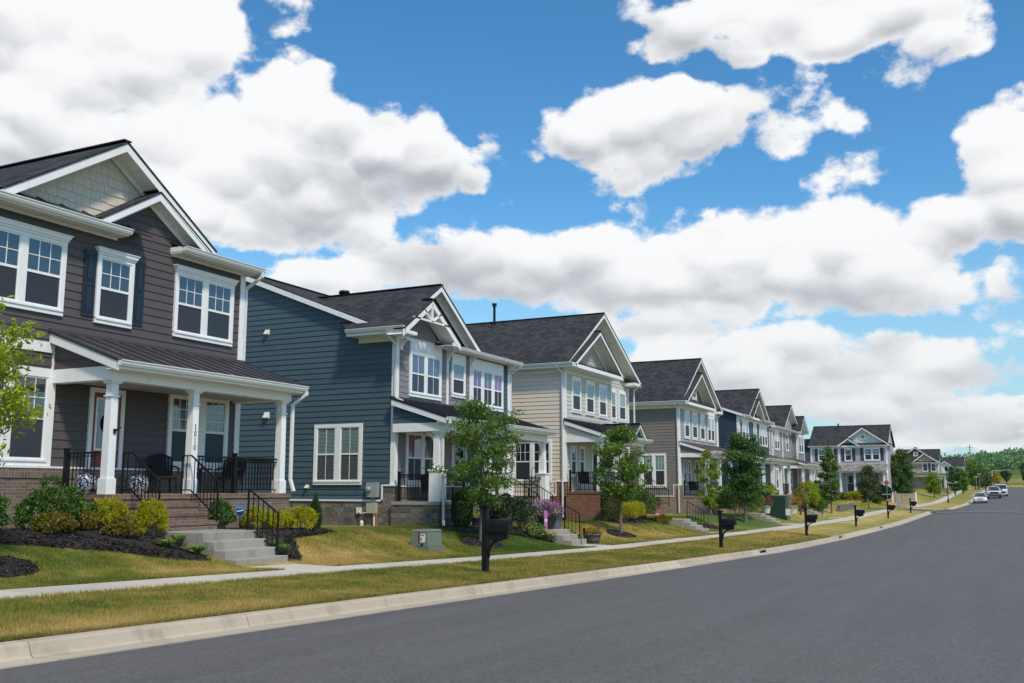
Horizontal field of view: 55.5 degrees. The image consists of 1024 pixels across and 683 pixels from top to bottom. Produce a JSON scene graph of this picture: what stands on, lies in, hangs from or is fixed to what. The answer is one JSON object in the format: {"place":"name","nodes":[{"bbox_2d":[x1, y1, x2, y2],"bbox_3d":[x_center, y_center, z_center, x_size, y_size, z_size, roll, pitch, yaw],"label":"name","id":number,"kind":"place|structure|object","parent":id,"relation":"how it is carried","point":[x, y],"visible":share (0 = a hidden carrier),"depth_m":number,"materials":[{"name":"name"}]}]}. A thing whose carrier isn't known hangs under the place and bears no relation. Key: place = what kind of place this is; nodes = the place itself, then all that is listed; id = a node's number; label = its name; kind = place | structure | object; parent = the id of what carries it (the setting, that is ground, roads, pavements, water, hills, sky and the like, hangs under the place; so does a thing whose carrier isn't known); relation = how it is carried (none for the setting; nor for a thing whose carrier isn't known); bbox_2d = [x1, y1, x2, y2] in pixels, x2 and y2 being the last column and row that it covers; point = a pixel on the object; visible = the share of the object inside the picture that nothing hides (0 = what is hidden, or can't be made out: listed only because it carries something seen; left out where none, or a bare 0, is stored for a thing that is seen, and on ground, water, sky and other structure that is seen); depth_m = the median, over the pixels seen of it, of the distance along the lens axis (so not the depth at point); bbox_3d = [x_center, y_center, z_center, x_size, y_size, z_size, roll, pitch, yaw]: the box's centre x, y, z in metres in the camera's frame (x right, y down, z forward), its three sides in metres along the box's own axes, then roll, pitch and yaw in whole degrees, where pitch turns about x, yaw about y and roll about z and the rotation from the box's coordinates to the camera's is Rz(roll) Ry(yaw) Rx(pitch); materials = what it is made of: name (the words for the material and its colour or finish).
{"place":"outdoors","nodes":[
{"label":"outdoors","id":0,"kind":"place"},
{"bbox_2d":[0,509,893,597],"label":"sidewalk","id":1,"kind":"structure","parent":0,"point":[83,587],"depth_m":19.66,"materials":[{"name":"concrete"}]},
{"bbox_2d":[0,487,1023,682],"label":"road","id":2,"kind":"structure","parent":0,"point":[935,598],"depth_m":10.87,"materials":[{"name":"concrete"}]},
{"bbox_2d":[985,486,1001,498],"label":"parked truck","id":3,"kind":"object","parent":2,"relation":"on","point":[993,491],"visible":0.9,"depth_m":154.19,"materials":[{"name":"white paint"}]},
{"bbox_2d":[0,477,1023,641],"bbox_3d":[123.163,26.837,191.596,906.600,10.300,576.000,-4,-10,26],"label":"ground","id":4,"kind":"structure","parent":0,"point":[864,523],"depth_m":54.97,"materials":[{"name":"plant"}]},
{"bbox_2d":[0,554,40,577],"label":"mulch ring","id":5,"kind":"object","parent":4,"relation":"on","point":[11,566],"visible":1,"depth_m":16.14,"materials":[{"name":"wood"}]},
{"bbox_2d":[0,293,50,467],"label":"street tree","id":6,"kind":"object","parent":5,"relation":"on","point":[20,405],"visible":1,"depth_m":16.16,"materials":[{"name":"green plant"}]},
{"bbox_2d":[0,527,210,560],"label":"mulch bed","id":7,"kind":"object","parent":4,"relation":"on","point":[96,540],"visible":0.84,"depth_m":19.11,"materials":[{"name":"wood"}]},
{"bbox_2d":[0,493,11,530],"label":"green shrub","id":8,"kind":"object","parent":7,"relation":"on","point":[3,505],"visible":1,"depth_m":18.38,"materials":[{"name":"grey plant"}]},
{"bbox_2d":[10,473,97,528],"bbox_3d":[-9.272,3.285,19.627,1.444,1.262,1.692,1,-9,-8],"label":"green shrub","id":9,"kind":"object","parent":7,"relation":"on","point":[38,497],"visible":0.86,"depth_m":19.41,"materials":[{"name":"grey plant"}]},
{"bbox_2d":[30,510,79,533],"bbox_3d":[-8.967,3.583,19.040,0.806,0.574,0.884,-4,-10,26],"label":"olive shrub","id":10,"kind":"object","parent":7,"relation":"on","point":[65,525],"visible":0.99,"depth_m":18.86,"materials":[{"name":"green plant"}]},
{"bbox_2d":[67,507,100,529],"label":"olive shrub","id":11,"kind":"object","parent":7,"relation":"on","point":[89,519],"visible":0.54,"depth_m":19.85,"materials":[{"name":"green plant"}]},
{"bbox_2d":[91,496,133,527],"bbox_3d":[-8.559,3.702,20.721,0.864,0.839,0.864,-4,-10,26],"label":"golden shrub","id":12,"kind":"object","parent":7,"relation":"on","point":[110,512],"visible":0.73,"depth_m":20.62,"materials":[{"name":"yellow plant"}]},
{"bbox_2d":[99,515,140,537],"bbox_3d":[-8.036,3.849,19.986,0.700,0.556,0.834,-1,-9,5],"label":"olive shrub","id":13,"kind":"object","parent":7,"relation":"on","point":[130,527],"visible":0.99,"depth_m":19.81,"materials":[{"name":"green plant"}]},
{"bbox_2d":[134,496,169,535],"bbox_3d":[-7.751,3.782,20.906,0.834,0.944,0.840,5,-10,-30],"label":"golden shrub","id":14,"kind":"object","parent":7,"relation":"on","point":[142,516],"visible":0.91,"depth_m":20.75,"materials":[{"name":"yellow plant"}]},
{"bbox_2d":[0,139,308,536],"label":"brown house","id":15,"kind":"structure","parent":4,"relation":"on","point":[122,282],"depth_m":23.63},
{"bbox_2d":[0,365,52,465],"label":"window","id":16,"kind":"structure","parent":15,"relation":"in","point":[31,450],"depth_m":21.63,"materials":[{"name":"white glass"}]},
{"bbox_2d":[0,216,73,316],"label":"window","id":17,"kind":"structure","parent":15,"relation":"in","point":[34,279],"depth_m":21.89,"materials":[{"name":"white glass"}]},
{"bbox_2d":[74,473,96,493],"bbox_3d":[-9.357,3.117,21.354,0.470,0.465,0.470,-4,-10,26],"label":"garden stool","id":18,"kind":"object","parent":15,"relation":"on","point":[84,481],"visible":0.84,"depth_m":21.19,"materials":[{"name":"blue ceramic"}]},
{"bbox_2d":[85,387,125,467],"bbox_3d":[-9.757,2.378,23.369,0.115,2.490,1.040,-4,-10,26],"label":"door","id":19,"kind":"structure","parent":15,"relation":"in","point":[96,408],"depth_m":23.25,"materials":[{"name":"white glass"}]},
{"bbox_2d":[93,246,140,328],"bbox_3d":[-9.737,-1.302,23.916,0.160,1.850,1.290,-4,-10,26],"label":"window","id":20,"kind":"structure","parent":15,"relation":"in","point":[113,301],"depth_m":23.91,"materials":[{"name":"white glass"}]},
{"bbox_2d":[128,474,148,493],"bbox_3d":[-8.873,3.382,23.102,0.470,0.465,0.470,-4,-10,26],"label":"garden stool","id":21,"kind":"object","parent":15,"relation":"on","point":[131,482],"visible":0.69,"depth_m":22.94,"materials":[{"name":"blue ceramic"}]},
{"bbox_2d":[147,453,178,493],"bbox_3d":[-8.698,3.279,24.199,0.664,1.001,0.734,6,-10,-35],"label":"porch chair","id":22,"kind":"object","parent":15,"relation":"on","point":[160,466],"visible":0.84,"depth_m":24.41,"materials":[{"name":"black wicker"}]},
{"bbox_2d":[165,394,229,469],"bbox_3d":[-8.413,2.427,26.130,0.100,1.980,2.200,-4,-10,26],"label":"window","id":23,"kind":"structure","parent":15,"relation":"in","point":[213,425],"depth_m":26.23,"materials":[{"name":"white glass"}]},
{"bbox_2d":[171,264,239,346],"bbox_3d":[-8.384,-0.941,26.631,0.160,1.910,2.380,-4,-10,26],"label":"window","id":24,"kind":"structure","parent":15,"relation":"in","point":[208,319],"depth_m":26.56,"materials":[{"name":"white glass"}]},
{"bbox_2d":[215,456,245,492],"bbox_3d":[-7.584,3.586,26.229,0.664,1.001,0.734,-1,-9,5],"label":"porch chair","id":25,"kind":"object","parent":15,"relation":"on","point":[226,472],"visible":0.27,"depth_m":26.44,"materials":[{"name":"black wicker"}]},
{"bbox_2d":[162,488,287,564],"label":"concrete steps","id":26,"kind":"structure","parent":4,"relation":"on","point":[240,547],"depth_m":21.12,"materials":[{"name":"concrete"}]},
{"bbox_2d":[220,527,336,560],"bbox_3d":[-5.224,5.013,24.573,3.175,0.719,4.918,-4,-10,26],"label":"mulch bed","id":27,"kind":"object","parent":4,"relation":"on","point":[286,534],"visible":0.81,"depth_m":24.11,"materials":[{"name":"wood"}]},
{"bbox_2d":[207,497,236,528],"bbox_3d":[-7.057,4.209,23.619,0.670,0.889,0.796,-4,-10,26],"label":"dark shrub","id":28,"kind":"object","parent":27,"relation":"on","point":[225,509],"visible":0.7,"depth_m":23.58,"materials":[{"name":"green plant"}]},
{"bbox_2d":[240,505,272,528],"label":"golden shrub","id":29,"kind":"object","parent":27,"relation":"on","point":[244,519],"visible":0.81,"depth_m":24.42,"materials":[{"name":"yellow plant"}]},
{"bbox_2d":[264,509,294,528],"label":"golden shrub","id":30,"kind":"object","parent":27,"relation":"on","point":[284,517],"visible":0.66,"depth_m":25.10,"materials":[{"name":"yellow plant"}]},
{"bbox_2d":[284,504,319,528],"bbox_3d":[-5.638,4.733,26.060,1.021,0.795,0.990,-4,-10,26],"label":"golden shrub","id":31,"kind":"object","parent":27,"relation":"on","point":[298,512],"visible":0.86,"depth_m":25.84,"materials":[{"name":"yellow plant"}]},
{"bbox_2d":[308,492,322,527],"bbox_3d":[-5.445,4.711,26.948,0.462,1.104,0.518,1,-9,-6],"label":"narrow conifer","id":32,"kind":"object","parent":27,"relation":"on","point":[315,504],"visible":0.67,"depth_m":26.89,"materials":[{"name":"green plant"}]},
{"bbox_2d":[238,275,558,525],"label":"blue house","id":33,"kind":"structure","parent":4,"relation":"on","point":[389,378],"depth_m":36.39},
{"bbox_2d":[313,423,362,484],"bbox_3d":[-6.400,4.135,35.685,2.150,2.220,0.100,-4,-10,26],"label":"window","id":34,"kind":"structure","parent":33,"relation":"in","point":[332,465],"depth_m":35.67,"materials":[{"name":"white glass"}]},
{"bbox_2d":[405,432,433,484],"bbox_3d":[-3.322,4.363,36.255,0.100,1.980,2.300,-4,-10,26],"label":"window","id":35,"kind":"structure","parent":33,"relation":"in","point":[419,446],"depth_m":35.95,"materials":[{"name":"clear glass"}]},
{"bbox_2d":[408,341,441,400],"bbox_3d":[-3.257,1.140,36.875,0.100,2.060,2.290,-4,-10,26],"label":"window","id":36,"kind":"structure","parent":33,"relation":"in","point":[425,361],"depth_m":36.79,"materials":[{"name":"white glass"}]},
{"bbox_2d":[451,353,465,398],"bbox_3d":[-2.143,1.388,39.117,0.100,1.760,1.100,-4,-10,26],"label":"window","id":37,"kind":"structure","parent":33,"relation":"in","point":[458,362],"depth_m":39.09,"materials":[{"name":"clear glass"}]},
{"bbox_2d":[451,437,466,492],"bbox_3d":[-2.110,5.034,38.679,0.060,2.500,1.170,-4,-10,26],"label":"door","id":38,"kind":"structure","parent":33,"relation":"in","point":[456,453],"depth_m":38.60,"materials":[{"name":"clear glass"}]},
{"bbox_2d":[472,359,503,411],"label":"window","id":39,"kind":"structure","parent":33,"relation":"in","point":[487,377],"depth_m":41.41,"materials":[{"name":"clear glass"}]},
{"bbox_2d":[411,529,444,551],"bbox_3d":[-2.457,5.733,27.888,0.700,0.690,0.880,-4,-10,26],"label":"transformer","id":40,"kind":"object","parent":4,"relation":"on","point":[428,539],"visible":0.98,"depth_m":27.62,"materials":[{"name":"green metal"}]},
{"bbox_2d":[458,535,502,547],"bbox_3d":[-0.989,6.426,31.174,1.314,0.413,2.073,-4,-10,26],"label":"mulch ring","id":41,"kind":"object","parent":4,"relation":"on","point":[471,540],"visible":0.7,"depth_m":30.88,"materials":[{"name":"wood"}]},
{"bbox_2d":[423,394,524,540],"bbox_3d":[-1.010,4.171,31.620,2.938,4.881,3.212,-8,-12,44],"label":"street tree","id":42,"kind":"object","parent":41,"relation":"on","point":[480,494],"visible":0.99,"depth_m":31.34,"materials":[{"name":"green plant"}]},
{"bbox_2d":[0,488,986,668],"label":"curb","id":43,"kind":"structure","parent":4,"relation":"on","point":[24,652],"depth_m":12.76,"materials":[{"name":"concrete"}]},
{"bbox_2d":[433,525,554,542],"bbox_3d":[-0.570,6.763,34.065,2.799,0.767,4.576,-4,-10,26],"label":"mulch bed","id":44,"kind":"object","parent":4,"relation":"on","point":[475,528],"visible":0.44,"depth_m":33.81,"materials":[{"name":"wood"}]},
{"bbox_2d":[450,488,473,527],"bbox_3d":[-1.724,5.772,33.499,0.830,1.440,0.818,-4,-10,26],"label":"clipped conifer","id":45,"kind":"object","parent":44,"relation":"on","point":[456,508],"visible":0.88,"depth_m":33.27,"materials":[{"name":"green plant"}]},
{"bbox_2d":[489,492,538,521],"bbox_3d":[-0.169,6.315,36.415,2.463,1.396,1.804,-4,-10,26],"label":"dark shrub","id":46,"kind":"object","parent":44,"relation":"on","point":[509,499],"visible":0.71,"depth_m":35.94,"materials":[{"name":"green plant"}]},
{"bbox_2d":[515,505,537,528],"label":"garden plants","id":47,"kind":"object","parent":44,"relation":"on","point":[529,519],"visible":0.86,"depth_m":35.90,"materials":[{"name":"green plant"}]},
{"bbox_2d":[522,521,546,536],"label":"garden plants","id":48,"kind":"object","parent":44,"relation":"on","point":[530,527],"visible":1,"depth_m":35.17,"materials":[{"name":"green plant"}]},
{"bbox_2d":[479,505,512,572],"bbox_3d":[-0.327,4.193,20.363,0.713,1.520,0.228,-4,-10,26],"label":"mailbox","id":49,"kind":"object","parent":4,"relation":"on","point":[496,530],"visible":0.94,"depth_m":20.36,"materials":[{"name":"metal"}]},
{"bbox_2d":[520,504,586,545],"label":"concrete steps","id":50,"kind":"structure","parent":4,"relation":"on","point":[564,536],"depth_m":35.87,"materials":[{"name":"concrete"}]},
{"bbox_2d":[532,500,560,528],"bbox_3d":[1.261,6.523,36.725,1.274,1.130,1.251,-4,-10,26],"label":"flower tub","id":51,"kind":"object","parent":50,"relation":"on","point":[540,516],"visible":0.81,"depth_m":36.47,"materials":[{"name":"purple plant"}]},
{"bbox_2d":[545,503,563,528],"bbox_3d":[1.642,6.685,37.034,0.844,1.142,0.868,-4,-10,26],"label":"flower pot","id":52,"kind":"object","parent":50,"relation":"on","point":[558,523],"visible":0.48,"depth_m":36.81,"materials":[{"name":"purple plant"}]},
{"bbox_2d":[466,303,669,520],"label":"beige house","id":53,"kind":"structure","parent":4,"relation":"on","point":[575,378],"depth_m":50.33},
{"bbox_2d":[513,440,551,482],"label":"window","id":54,"kind":"structure","parent":53,"relation":"in","point":[528,457],"depth_m":49.13,"materials":[{"name":"clear glass"}]},
{"bbox_2d":[570,445,577,476],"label":"window","id":55,"kind":"structure","parent":53,"relation":"in","point":[573,449],"depth_m":49.20,"materials":[{"name":"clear glass"}]},
{"bbox_2d":[571,376,581,413],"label":"window","id":56,"kind":"structure","parent":53,"relation":"in","point":[576,402],"depth_m":50.10,"materials":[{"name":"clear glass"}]},
{"bbox_2d":[578,446,584,471],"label":"window","id":57,"kind":"structure","parent":53,"relation":"in","point":[581,451],"depth_m":50.20,"materials":[{"name":"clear glass"}]},
{"bbox_2d":[585,380,594,415],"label":"window","id":58,"kind":"structure","parent":53,"relation":"in","point":[589,385],"depth_m":51.79,"materials":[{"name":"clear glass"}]},
{"bbox_2d":[591,447,596,490],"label":"door","id":59,"kind":"structure","parent":53,"relation":"in","point":[593,457],"depth_m":51.58,"materials":[{"name":"grey glass"}]},
{"bbox_2d":[598,383,607,418],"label":"window","id":60,"kind":"structure","parent":53,"relation":"in","point":[602,389],"depth_m":53.42,"materials":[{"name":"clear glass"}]},
{"bbox_2d":[612,389,616,421],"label":"window","id":61,"kind":"structure","parent":53,"relation":"in","point":[614,392],"depth_m":55.90,"materials":[{"name":"clear glass"}]},
{"bbox_2d":[618,390,626,422],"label":"window","id":62,"kind":"structure","parent":53,"relation":"in","point":[621,394],"depth_m":57.08,"materials":[{"name":"clear glass"}]},
{"bbox_2d":[580,526,603,543],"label":"potted plant","id":63,"kind":"object","parent":4,"relation":"on","point":[592,534],"visible":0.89,"depth_m":36.98,"materials":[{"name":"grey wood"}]},
{"bbox_2d":[605,529,636,537],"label":"mulch ring","id":64,"kind":"object","parent":4,"relation":"on","point":[614,532],"visible":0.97,"depth_m":41.78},
{"bbox_2d":[588,423,653,532],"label":"street tree","id":65,"kind":"object","parent":64,"relation":"on","point":[626,463],"visible":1,"depth_m":42.30,"materials":[{"name":"green plant"}]},
{"bbox_2d":[613,518,654,523],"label":"mulch bed","id":66,"kind":"object","parent":4,"relation":"on","point":[636,521],"visible":0.73,"depth_m":48.06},
{"bbox_2d":[600,486,619,521],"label":"clipped conifer","id":67,"kind":"object","parent":66,"relation":"on","point":[606,506],"visible":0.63,"depth_m":45.86,"materials":[{"name":"green plant"}]},
{"bbox_2d":[611,501,639,519],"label":"golden shrub","id":68,"kind":"object","parent":66,"relation":"on","point":[630,507],"visible":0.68,"depth_m":47.55,"materials":[{"name":"yellow plant"}]},
{"bbox_2d":[629,485,658,518],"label":"dark shrub","id":69,"kind":"object","parent":66,"relation":"on","point":[645,498],"visible":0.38,"depth_m":49.70,"materials":[{"name":"green plant"}]},
{"bbox_2d":[663,501,708,531],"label":"concrete steps","id":70,"kind":"structure","parent":4,"relation":"on","point":[687,523],"depth_m":50.96,"materials":[{"name":"concrete"}]},
{"bbox_2d":[629,358,747,513],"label":"taupe house","id":71,"kind":"structure","parent":4,"relation":"on","point":[678,409],"depth_m":67.28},
{"bbox_2d":[644,453,666,487],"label":"window","id":72,"kind":"structure","parent":71,"relation":"in","point":[659,474],"depth_m":66.44,"materials":[{"name":"clear glass"}]},
{"bbox_2d":[684,410,690,438],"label":"window","id":73,"kind":"structure","parent":71,"relation":"in","point":[686,413],"depth_m":67.82,"materials":[{"name":"clear glass"}]},
{"bbox_2d":[691,412,697,440],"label":"window","id":74,"kind":"structure","parent":71,"relation":"in","point":[694,415],"depth_m":69.60,"materials":[{"name":"clear glass"}]},
{"bbox_2d":[699,414,705,441],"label":"window","id":75,"kind":"structure","parent":71,"relation":"in","point":[702,417],"depth_m":71.43,"materials":[{"name":"clear glass"}]},
{"bbox_2d":[707,416,715,442],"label":"window","id":76,"kind":"structure","parent":71,"relation":"in","point":[710,420],"depth_m":73.45,"materials":[{"name":"clear glass"}]},
{"bbox_2d":[692,449,722,523],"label":"street tree","id":77,"kind":"object","parent":4,"relation":"on","point":[711,471],"visible":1,"depth_m":55.64,"materials":[{"name":"green plant"}]},
{"bbox_2d":[717,510,736,547],"bbox_3d":[8.195,7.198,37.005,0.713,1.520,0.228,-4,-10,26],"label":"mailbox","id":78,"kind":"object","parent":4,"relation":"on","point":[726,524],"visible":0.92,"depth_m":37.01,"materials":[{"name":"metal"}]},
{"bbox_2d":[712,482,768,515],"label":"green shrub","id":79,"kind":"object","parent":4,"relation":"on","point":[725,501],"visible":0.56,"depth_m":64.11,"materials":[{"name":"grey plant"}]},
{"bbox_2d":[718,427,775,522],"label":"street tree","id":80,"kind":"object","parent":4,"relation":"on","point":[743,484],"visible":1,"depth_m":60.96,"materials":[{"name":"green plant"}]},
{"bbox_2d":[715,388,795,509],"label":"navy house","id":81,"kind":"structure","parent":4,"relation":"on","point":[745,411],"depth_m":83.37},
{"bbox_2d":[759,424,767,447],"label":"window","id":82,"kind":"structure","parent":81,"relation":"in","point":[762,428],"depth_m":87.14,"materials":[{"name":"clear glass"}]},
{"bbox_2d":[742,513,780,523],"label":"concrete steps","id":83,"kind":"structure","parent":4,"relation":"on","point":[762,516],"depth_m":65.56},
{"bbox_2d":[767,496,789,519],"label":"utility cabinet","id":84,"kind":"object","parent":4,"relation":"on","point":[779,507],"visible":0.81,"depth_m":69.88,"materials":[{"name":"green metal"}]},
{"bbox_2d":[788,495,802,513],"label":"flower pot","id":85,"kind":"object","parent":4,"relation":"on","point":[793,509],"visible":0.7,"depth_m":75.82,"materials":[{"name":"ceramic"}]},
{"bbox_2d":[765,405,830,504],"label":"grey house","id":86,"kind":"structure","parent":4,"relation":"on","point":[788,430],"depth_m":97.36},
{"bbox_2d":[791,479,821,508],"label":"street tree","id":87,"kind":"object","parent":4,"relation":"on","point":[812,488],"visible":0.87,"depth_m":83.54,"materials":[{"name":"green plant"}]},
{"bbox_2d":[804,509,817,534],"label":"mailbox","id":88,"kind":"object","parent":4,"relation":"on","point":[810,518],"visible":0.94,"depth_m":51.16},
{"bbox_2d":[816,445,841,513],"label":"street tree","id":89,"kind":"object","parent":4,"relation":"on","point":[830,475],"visible":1,"depth_m":85.98,"materials":[{"name":"green plant"}]},
{"bbox_2d":[778,424,896,502],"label":"corner house","id":90,"kind":"structure","parent":4,"relation":"on","point":[854,447],"depth_m":124.03,"materials":[{"name":"grey"}]},
{"bbox_2d":[864,447,879,460],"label":"window","id":91,"kind":"structure","parent":90,"relation":"in","point":[870,453],"depth_m":122.85,"materials":[{"name":"clear glass"}]},
{"bbox_2d":[853,463,882,507],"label":"street tree","id":92,"kind":"object","parent":4,"relation":"on","point":[865,488],"visible":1,"depth_m":113.88,"materials":[{"name":"green plant"}]},
{"bbox_2d":[858,484,891,500],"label":"car","id":93,"kind":"object","parent":4,"relation":"on","point":[886,490],"visible":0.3,"depth_m":118.09,"materials":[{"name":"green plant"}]},
{"bbox_2d":[890,448,916,501],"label":"street tree","id":94,"kind":"object","parent":4,"relation":"on","point":[905,476],"visible":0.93,"depth_m":125.19,"materials":[{"name":"green plant"}]},
{"bbox_2d":[892,492,916,504],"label":"picket fence","id":95,"kind":"object","parent":4,"relation":"on","point":[904,498],"visible":0.73,"depth_m":122.39,"materials":[{"name":"beige"}]},
{"bbox_2d":[899,447,948,492],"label":"tan house","id":96,"kind":"structure","parent":4,"relation":"on","point":[925,461],"depth_m":187.89,"materials":[{"name":"grey"}]},
{"bbox_2d":[923,471,944,497],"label":"street tree","id":97,"kind":"object","parent":4,"relation":"on","point":[934,484],"visible":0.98,"depth_m":156.38,"materials":[{"name":"green plant"}]},
{"bbox_2d":[941,457,965,484],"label":"white house","id":98,"kind":"structure","parent":4,"relation":"on","point":[959,462],"depth_m":238.07,"materials":[{"name":"grey"}]},
{"bbox_2d":[946,465,962,494],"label":"tree","id":99,"kind":"object","parent":4,"relation":"on","point":[953,476],"visible":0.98,"depth_m":167.67,"materials":[{"name":"green plant"}]},
{"bbox_2d":[956,468,971,492],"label":"tree","id":100,"kind":"object","parent":4,"relation":"on","point":[964,481],"visible":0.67,"depth_m":179.59,"materials":[{"name":"green plant"}]},
{"bbox_2d":[964,459,985,489],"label":"tree","id":101,"kind":"object","parent":4,"relation":"on","point":[973,465],"visible":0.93,"depth_m":211.14,"materials":[{"name":"green plant"}]},
{"bbox_2d":[0,0,1023,457],"label":"sky","id":102,"kind":"structure","parent":0,"point":[819,204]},
{"bbox_2d":[248,517,842,569],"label":"entry path","id":103,"kind":"structure","parent":0,"point":[292,566],"depth_m":20.81,"materials":[{"name":"concrete"}]},
{"bbox_2d":[906,488,971,507],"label":"sidewalk","id":104,"kind":"structure","parent":0,"point":[945,498],"depth_m":140.49,"materials":[{"name":"concrete"}]},
{"bbox_2d":[966,470,1023,478],"bbox_3d":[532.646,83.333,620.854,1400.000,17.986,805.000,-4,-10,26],"label":"hills","id":105,"kind":"structure","parent":0,"point":[1016,474],"depth_m":395.40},
{"bbox_2d":[941,447,1023,471],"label":"woods","id":106,"kind":"object","parent":105,"relation":"on","point":[1011,459],"visible":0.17,"depth_m":412.15,"materials":[{"name":"green plant"}]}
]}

